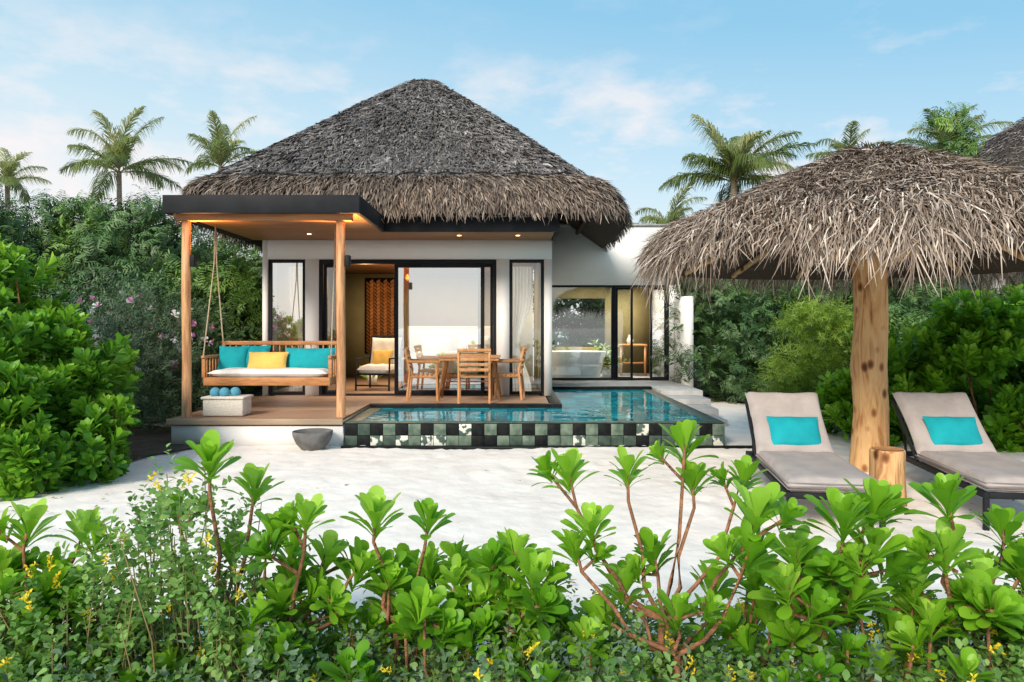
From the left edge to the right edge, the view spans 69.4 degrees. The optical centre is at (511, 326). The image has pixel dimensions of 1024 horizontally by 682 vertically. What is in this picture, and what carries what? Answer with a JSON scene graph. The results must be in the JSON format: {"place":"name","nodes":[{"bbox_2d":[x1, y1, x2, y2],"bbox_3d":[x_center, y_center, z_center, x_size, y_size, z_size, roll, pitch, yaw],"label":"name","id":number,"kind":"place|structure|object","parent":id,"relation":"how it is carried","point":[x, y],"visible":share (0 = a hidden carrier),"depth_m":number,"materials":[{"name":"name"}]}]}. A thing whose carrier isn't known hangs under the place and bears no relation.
{"place":"outdoors","nodes":[
{"label":"outdoors","id":0,"kind":"place"},
{"bbox_2d":[140,386,274,421],"bbox_3d":[-8.924,1.585,17.051,11.060,0.020,9.687,0,0,20],"label":"planting bed","id":1,"kind":"object","parent":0,"point":[258,391],"depth_m":15.11,"materials":[{"name":"soil"}]},
{"bbox_2d":[0,185,48,252],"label":"broadleaf tree","id":2,"kind":"object","parent":1,"relation":"on","point":[12,209],"visible":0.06,"depth_m":18.33,"materials":[{"name":"green plant"}]},
{"bbox_2d":[0,180,78,297],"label":"broadleaf tree","id":3,"kind":"object","parent":1,"relation":"on","point":[11,236],"visible":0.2,"depth_m":15.89,"materials":[{"name":"green plant"}]},
{"bbox_2d":[25,190,138,308],"bbox_3d":[-9.028,-0.689,16.610,3.929,4.807,3.940,0,0,-23],"label":"broadleaf tree","id":4,"kind":"object","parent":1,"relation":"on","point":[93,211],"visible":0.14,"depth_m":15.79,"materials":[{"name":"green plant"}]},
{"bbox_2d":[50,184,226,321],"bbox_3d":[-7.559,-0.484,15.095,3.365,4.712,3.547,0,0,0],"label":"broadleaf tree","id":5,"kind":"object","parent":1,"relation":"on","point":[150,241],"visible":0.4,"depth_m":14.47,"materials":[{"name":"green plant"}]},
{"bbox_2d":[27,259,255,419],"bbox_3d":[-8.782,0.421,13.709,8.762,3.191,3.285,0,0,12],"label":"garden hedge","id":6,"kind":"object","parent":1,"relation":"on","point":[160,286],"visible":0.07,"depth_m":12.98,"materials":[{"name":"green plant"}]},
{"bbox_2d":[127,244,261,407],"bbox_3d":[-6.095,0.030,14.785,3.006,3.452,3.333,0,0,0],"label":"broadleaf tree","id":7,"kind":"object","parent":1,"relation":"on","point":[244,296],"visible":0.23,"depth_m":14.23,"materials":[{"name":"green plant"}]},
{"bbox_2d":[193,230,261,390],"bbox_3d":[-6.636,-0.521,18.612,3.942,4.737,4.037,0,0,0],"label":"broadleaf tree","id":8,"kind":"object","parent":1,"relation":"on","point":[224,251],"visible":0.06,"depth_m":17.66,"materials":[{"name":"green plant"}]},
{"bbox_2d":[360,366,381,384],"bbox_3d":[-2.927,0.979,15.582,0.662,0.532,0.591,0,0,0],"label":"potted orchid","id":9,"kind":"object","parent":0,"point":[374,378],"visible":0.3,"depth_m":15.52,"materials":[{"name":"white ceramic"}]},
{"bbox_2d":[0,407,1023,681],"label":"sand beach","id":10,"kind":"structure","parent":0,"point":[484,495],"depth_m":6.85,"materials":[{"name":"white sand"}]},
{"bbox_2d":[0,543,119,664],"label":"beach cabbage thicket","id":11,"kind":"object","parent":10,"relation":"on","point":[10,574],"visible":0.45,"depth_m":3.15,"materials":[{"name":"green plant"}]},
{"bbox_2d":[0,498,124,643],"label":"beach cabbage shrub","id":12,"kind":"object","parent":10,"relation":"on","point":[31,516],"visible":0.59,"depth_m":3.32,"materials":[{"name":"green plant"}]},
{"bbox_2d":[61,425,197,475],"bbox_3d":[-6.543,1.585,9.508,4.588,0.020,5.008,0,0,25],"label":"planting bed","id":13,"kind":"object","parent":10,"relation":"on","point":[145,442],"visible":0.24,"depth_m":10.04,"materials":[{"name":"soil"}]},
{"bbox_2d":[0,233,144,500],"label":"beach cabbage bush","id":14,"kind":"object","parent":13,"relation":"on","point":[59,404],"visible":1,"depth_m":7.87,"materials":[{"name":"green plant"}]},
{"bbox_2d":[43,270,231,434],"bbox_3d":[-5.730,0.383,11.305,2.730,2.521,2.410,0,0,0],"label":"oleander bush","id":15,"kind":"object","parent":13,"relation":"on","point":[119,318],"visible":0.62,"depth_m":11.08,"materials":[{"name":"leaf"},{"name":"pink petal"}]},
{"bbox_2d":[0,443,338,681],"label":"seaside weeds","id":16,"kind":"object","parent":10,"relation":"on","point":[224,614],"visible":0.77,"depth_m":3.04,"materials":[{"name":"green plant"}]},
{"bbox_2d":[153,429,301,651],"bbox_3d":[-1.304,1.040,3.342,0.519,1.224,0.919,0,0,-34],"label":"beach cabbage shrub","id":17,"kind":"object","parent":10,"relation":"on","point":[210,451],"visible":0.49,"depth_m":3.16,"materials":[{"name":"green plant"}]},
{"bbox_2d":[206,493,392,675],"bbox_3d":[-0.965,1.179,3.344,0.725,0.944,0.720,0,0,-36],"label":"beach cabbage shrub","id":18,"kind":"object","parent":10,"relation":"on","point":[335,604],"visible":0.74,"depth_m":3.20,"materials":[{"name":"green plant"}]},
{"bbox_2d":[292,428,332,450],"bbox_3d":[-2.620,1.502,9.720,0.524,0.265,0.524,0,0,0],"label":"stone bowl","id":19,"kind":"object","parent":10,"relation":"on","point":[310,439],"visible":0.96,"depth_m":9.55,"materials":[{"name":"stone"}]},
{"bbox_2d":[166,396,547,445],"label":"wooden deck","id":20,"kind":"structure","parent":10,"relation":"on","point":[271,420],"depth_m":10.03,"materials":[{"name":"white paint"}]},
{"bbox_2d":[201,387,253,415],"bbox_3d":[-4.000,1.049,10.400,0.600,0.392,0.400,0,0,0],"label":"towel basket","id":21,"kind":"object","parent":20,"relation":"on","point":[225,401],"visible":1,"depth_m":10.22,"materials":[{"name":"wicker"}]},
{"bbox_2d":[403,347,440,400],"bbox_3d":[-1.524,0.805,12.619,0.608,0.890,0.564,0,0,-3],"label":"dining chair","id":22,"kind":"object","parent":20,"relation":"on","point":[410,369],"visible":1,"depth_m":12.36,"materials":[{"name":"brown wood"}]},
{"bbox_2d":[438,347,501,400],"bbox_3d":[-0.720,0.807,12.717,1.076,0.891,0.714,0,0,0],"label":"dining table","id":23,"kind":"object","parent":20,"relation":"on","point":[446,359],"visible":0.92,"depth_m":12.40,"materials":[{"name":"brown wood"}]},
{"bbox_2d":[457,349,491,403],"bbox_3d":[-0.619,0.805,12.176,0.564,0.890,0.608,0,0,-2],"label":"dining chair","id":24,"kind":"object","parent":20,"relation":"on","point":[460,369],"visible":1,"depth_m":11.93,"materials":[{"name":"brown wood"}]},
{"bbox_2d":[491,347,527,400],"bbox_3d":[-0.057,0.805,12.748,0.608,0.890,0.564,0,0,6],"label":"dining chair","id":25,"kind":"object","parent":20,"relation":"on","point":[519,374],"visible":0.91,"depth_m":12.50,"materials":[{"name":"brown wood"}]},
{"bbox_2d":[340,485,471,677],"bbox_3d":[-0.502,1.187,3.310,0.532,0.931,0.863,0,0,-13],"label":"beach cabbage shrub","id":26,"kind":"object","parent":10,"relation":"on","point":[375,506],"visible":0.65,"depth_m":3.20,"materials":[{"name":"green plant"}]},
{"bbox_2d":[221,546,611,681],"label":"beach cabbage thicket","id":27,"kind":"object","parent":10,"relation":"on","point":[393,573],"visible":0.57,"depth_m":3.12,"materials":[{"name":"green plant"}]},
{"bbox_2d":[432,527,575,679],"bbox_3d":[-0.014,1.265,3.236,0.695,0.772,0.651,0,0,0],"label":"beach cabbage shrub","id":28,"kind":"object","parent":10,"relation":"on","point":[503,556],"visible":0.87,"depth_m":3.14,"materials":[{"name":"green plant"}]},
{"bbox_2d":[0,570,1023,681],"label":"ground cover plants","id":29,"kind":"object","parent":10,"relation":"on","point":[937,672],"visible":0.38,"depth_m":3.03,"materials":[{"name":"green plant"}]},
{"bbox_2d":[0,586,1023,681],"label":"beach cabbage thicket","id":30,"kind":"object","parent":10,"relation":"on","point":[852,643],"visible":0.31,"depth_m":2.98,"materials":[{"name":"green plant"}]},
{"bbox_2d":[341,386,751,449],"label":"swimming pool","id":31,"kind":"structure","parent":10,"relation":"on","point":[594,416],"depth_m":10.01,"materials":[{"name":"blue liquid"}]},
{"bbox_2d":[544,519,781,681],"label":"beach cabbage shrub","id":32,"kind":"object","parent":10,"relation":"on","point":[723,546],"visible":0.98,"depth_m":3.09,"materials":[{"name":"green plant"}]},
{"bbox_2d":[527,419,812,669],"bbox_3d":[0.621,1.035,3.171,1.119,1.232,0.800,0,0,0],"label":"beach cabbage shrub","id":33,"kind":"object","parent":10,"relation":"on","point":[759,506],"visible":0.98,"depth_m":3.23,"materials":[{"name":"green plant"}]},
{"bbox_2d":[651,385,727,425],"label":"stone steps","id":34,"kind":"structure","parent":10,"relation":"on","point":[690,396],"depth_m":13.93,"materials":[{"name":"white stone"}]},
{"bbox_2d":[745,392,885,528],"bbox_3d":[2.701,1.165,6.831,0.740,0.951,2.104,0,0,9],"label":"sun lounger","id":35,"kind":"object","parent":10,"relation":"on","point":[792,449],"visible":0.91,"depth_m":7.17,"materials":[{"name":"beige fabric"}]},
{"bbox_2d":[750,287,889,392],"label":"weeping shrub","id":36,"kind":"object","parent":10,"relation":"on","point":[833,325],"visible":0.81,"depth_m":13.30,"materials":[{"name":"green plant"}]},
{"bbox_2d":[624,141,1023,471],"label":"thatched parasol","id":37,"kind":"object","parent":10,"relation":"on","point":[868,222],"visible":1,"depth_m":7.07,"materials":[{"name":"brown plant"}]},
{"bbox_2d":[729,478,922,676],"bbox_3d":[1.286,1.136,3.142,0.742,1.033,0.619,0,0,-22],"label":"beach cabbage shrub","id":38,"kind":"object","parent":10,"relation":"on","point":[834,572],"visible":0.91,"depth_m":3.00,"materials":[{"name":"green plant"}]},
{"bbox_2d":[705,540,1023,681],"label":"beach cabbage thicket","id":39,"kind":"object","parent":10,"relation":"on","point":[792,630],"visible":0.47,"depth_m":3.12,"materials":[{"name":"green plant"}]},
{"bbox_2d":[869,446,906,506],"bbox_3d":[3.484,1.385,6.850,0.333,0.510,0.330,0,0,0],"label":"log stump table","id":40,"kind":"object","parent":10,"relation":"on","point":[888,463],"visible":0.73,"depth_m":6.73,"materials":[{"name":"brown wood"}]},
{"bbox_2d":[869,472,1023,648],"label":"beach cabbage shrub","id":41,"kind":"object","parent":10,"relation":"on","point":[945,540],"visible":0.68,"depth_m":3.04,"materials":[{"name":"green plant"}]},
{"bbox_2d":[891,392,1023,530],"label":"sun lounger","id":42,"kind":"object","parent":10,"relation":"on","point":[948,433],"visible":0.98,"depth_m":7.19,"materials":[{"name":"beige fabric"}]},
{"bbox_3d":[8.500,1.585,12.000,8.322,0.020,3.881,0,0,0],"label":"planting bed","id":43,"kind":"object","parent":10,"relation":"on","visible":0},
{"bbox_2d":[814,284,1023,452],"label":"beach cabbage bush","id":44,"kind":"object","parent":43,"relation":"on","point":[946,343],"visible":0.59,"depth_m":10.02,"materials":[{"name":"green plant"}]},
{"bbox_2d":[830,294,1020,405],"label":"croton shrub","id":45,"kind":"object","parent":43,"relation":"on","point":[899,326],"visible":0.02,"depth_m":12.94,"materials":[{"name":"green plant"}]},
{"bbox_2d":[0,0,1023,328],"label":"sky","id":46,"kind":"structure","parent":0,"point":[612,88],"materials":[{"name":"blue"}]},
{"bbox_2d":[533,329,744,406],"bbox_3d":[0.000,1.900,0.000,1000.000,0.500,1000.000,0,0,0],"label":"ground","id":47,"kind":"structure","parent":0,"point":[725,404],"depth_m":16.03,"materials":[{"name":"white sand"}]},
{"bbox_2d":[0,147,52,210],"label":"palm tree","id":48,"kind":"object","parent":47,"relation":"on","point":[8,178],"visible":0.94,"depth_m":33.96,"materials":[{"name":"green plant"}]},
{"bbox_2d":[56,105,193,212],"bbox_3d":[-16.602,-3.875,32.200,5.580,11.094,4.515,0,0,0],"label":"palm tree","id":49,"kind":"object","parent":47,"relation":"on","point":[118,155],"visible":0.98,"depth_m":31.90,"materials":[{"name":"green plant"}]},
{"bbox_2d":[184,110,257,245],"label":"palm tree","id":50,"kind":"object","parent":47,"relation":"on","point":[220,148],"visible":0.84,"depth_m":31.51,"materials":[{"name":"green plant"}]},
{"bbox_2d":[162,78,692,417],"bbox_3d":[-0.901,-1.820,15.099,9.661,6.940,10.238,0,0,0],"label":"thatched villa","id":51,"kind":"object","parent":47,"relation":"on","point":[458,217],"visible":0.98,"depth_m":13.30,"materials":[{"name":"plant"}]},
{"bbox_2d":[201,224,336,385],"bbox_3d":[-3.600,-0.340,11.250,1.910,2.421,0.840,0,0,0],"label":"hanging swing bench","id":52,"kind":"object","parent":51,"relation":"hanging from","point":[244,364],"visible":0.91,"depth_m":11.13,"materials":[{"name":"brown wood"}]},
{"bbox_2d":[268,260,304,394],"bbox_3d":[-4.060,0.012,13.375,0.670,2.435,0.070,0,0,0],"label":"window frame","id":53,"kind":"structure","parent":51,"relation":"in","point":[270,262],"depth_m":13.34,"materials":[{"name":"black metal"}]},
{"bbox_2d":[272,263,302,390],"label":"window pane","id":54,"kind":"structure","parent":51,"relation":"in","point":[287,278],"depth_m":13.38,"materials":[{"name":"clear glass"}]},
{"bbox_2d":[324,264,336,392],"bbox_3d":[-3.275,0.045,13.435,0.270,2.340,0.070,0,0,0],"label":"side door leaf","id":55,"kind":"structure","parent":51,"relation":"in","point":[326,266],"depth_m":13.40,"materials":[{"name":"black metal"}]},
{"bbox_2d":[355,335,393,390],"bbox_3d":[-2.607,0.711,14.661,0.717,1.069,0.861,0,0,12],"label":"armchair","id":56,"kind":"object","parent":51,"relation":"on","point":[381,358],"visible":0.9,"depth_m":14.68,"materials":[{"name":"white fabric"}]},
{"bbox_2d":[365,278,393,352],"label":"carved wall panel","id":57,"kind":"structure","parent":51,"relation":"attached to","point":[375,280],"depth_m":18.34,"materials":[{"name":"brown wood"}]},
{"bbox_2d":[366,279,393,353],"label":"carving slats","id":58,"kind":"object","parent":57,"relation":"attached to","point":[379,304],"visible":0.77,"depth_m":18.30,"materials":[{"name":"brown wood"}]},
{"bbox_2d":[394,264,483,393],"bbox_3d":[-1.310,0.045,13.365,1.620,2.340,0.070,0,0,0],"label":"sliding door leaf","id":59,"kind":"structure","parent":51,"relation":"in","point":[396,266],"depth_m":13.33,"materials":[{"name":"black metal"}]},
{"bbox_2d":[484,264,492,392],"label":"sliding door inner leaf","id":60,"kind":"structure","parent":51,"relation":"in","point":[485,265],"depth_m":13.41,"materials":[{"name":"black metal"}]},
{"bbox_2d":[510,260,543,394],"bbox_3d":[0.265,0.012,13.375,0.620,2.435,0.070,0,0,0],"label":"window frame","id":61,"kind":"structure","parent":51,"relation":"in","point":[541,392],"depth_m":13.34,"materials":[{"name":"black metal"}]},
{"bbox_2d":[552,350,605,377],"bbox_3d":[1.520,0.917,17.620,1.440,0.660,0.792,0,0,0],"label":"bathtub","id":62,"kind":"object","parent":51,"relation":"on","point":[576,364],"visible":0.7,"depth_m":17.32,"materials":[{"name":"white ceramic"}]},
{"bbox_2d":[552,285,613,379],"bbox_3d":[1.570,0.145,17.075,1.540,2.190,0.070,0,0,0],"label":"wing window frame","id":63,"kind":"structure","parent":51,"relation":"in","point":[612,286],"depth_m":17.04,"materials":[{"name":"black metal"}]},
{"bbox_2d":[588,339,629,376],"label":"potted plant","id":64,"kind":"object","parent":51,"relation":"on","point":[606,368],"visible":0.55,"depth_m":18.06,"materials":[{"name":"green plant"}]},
{"bbox_2d":[616,287,632,377],"bbox_3d":[2.600,0.160,17.155,0.400,2.120,0.070,0,0,0],"label":"wing door leaf","id":65,"kind":"structure","parent":51,"relation":"in","point":[617,288],"depth_m":17.12,"materials":[{"name":"black metal"}]},
{"bbox_2d":[618,335,646,375],"bbox_3d":[3.050,0.730,18.850,0.700,1.040,0.500,0,0,0],"label":"vanity console","id":66,"kind":"object","parent":51,"relation":"on","point":[628,344],"visible":0.59,"depth_m":18.62,"materials":[{"name":"brown wood"}]},
{"bbox_2d":[650,287,665,377],"bbox_3d":[3.390,0.160,17.155,0.380,2.120,0.070,0,0,0],"label":"wing door leaf","id":67,"kind":"structure","parent":51,"relation":"in","point":[655,288],"depth_m":17.12,"materials":[{"name":"black metal"}]},
{"bbox_2d":[170,232,849,377],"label":"distant trees","id":68,"kind":"object","parent":47,"relation":"on","point":[590,320],"visible":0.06,"depth_m":22.97,"materials":[{"name":"green plant"}]},
{"bbox_2d":[633,183,706,223],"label":"palm tree","id":69,"kind":"object","parent":47,"relation":"on","point":[679,210],"visible":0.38,"depth_m":27.70,"materials":[{"name":"green plant"}]},
{"bbox_2d":[658,113,817,203],"bbox_3d":[7.591,-2.565,24.136,4.248,8.487,4.857,0,0,-40],"label":"palm tree","id":70,"kind":"object","parent":47,"relation":"on","point":[735,166],"visible":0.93,"depth_m":23.64,"materials":[{"name":"green plant"}]},
{"bbox_2d":[805,120,892,161],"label":"palm tree","id":71,"kind":"object","parent":47,"relation":"on","point":[837,144],"visible":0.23,"depth_m":28.64,"materials":[{"name":"green plant"}]},
{"bbox_2d":[894,104,1015,152],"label":"palm tree","id":72,"kind":"object","parent":47,"relation":"on","point":[920,140],"visible":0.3,"depth_m":25.64,"materials":[{"name":"green plant"}]},
{"bbox_2d":[888,117,1023,307],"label":"neighbouring villa","id":73,"kind":"object","parent":47,"relation":"on","point":[1005,147],"visible":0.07,"depth_m":17.64,"materials":[{"name":"grey plant"}]},
{"bbox_2d":[693,379,976,400],"bbox_3d":[10.220,1.585,18.499,13.074,0.020,10.458,0,0,22],"label":"planting bed","id":74,"kind":"object","parent":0,"point":[696,384],"visible":0.07,"depth_m":18.64,"materials":[{"name":"soil"}]},
{"bbox_2d":[680,279,778,383],"bbox_3d":[5.546,-0.827,20.243,3.737,4.968,3.349,0,0,-21],"label":"broadleaf tree","id":75,"kind":"object","parent":74,"relation":"on","point":[697,300],"visible":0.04,"depth_m":19.96,"materials":[{"name":"green plant"}]},
{"bbox_2d":[761,280,849,303],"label":"broadleaf tree","id":76,"kind":"object","parent":74,"relation":"on","point":[796,288],"depth_m":19.50,"materials":[{"name":"green plant"}]},
{"bbox_2d":[650,273,1023,403],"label":"garden hedge","id":77,"kind":"object","parent":74,"relation":"on","point":[740,343],"visible":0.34,"depth_m":15.93,"materials":[{"name":"green plant"}]},
{"bbox_2d":[834,278,913,304],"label":"broadleaf tree","id":78,"kind":"object","parent":74,"relation":"on","point":[896,295],"visible":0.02,"depth_m":19.77,"materials":[{"name":"green plant"}]},
{"bbox_2d":[912,101,992,292],"bbox_3d":[10.367,-1.832,17.559,1.726,6.974,2.004,0,0,37],"label":"feathery tree","id":79,"kind":"object","parent":74,"relation":"on","point":[943,122],"visible":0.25,"depth_m":17.32,"materials":[{"name":"green plant"}]}
]}

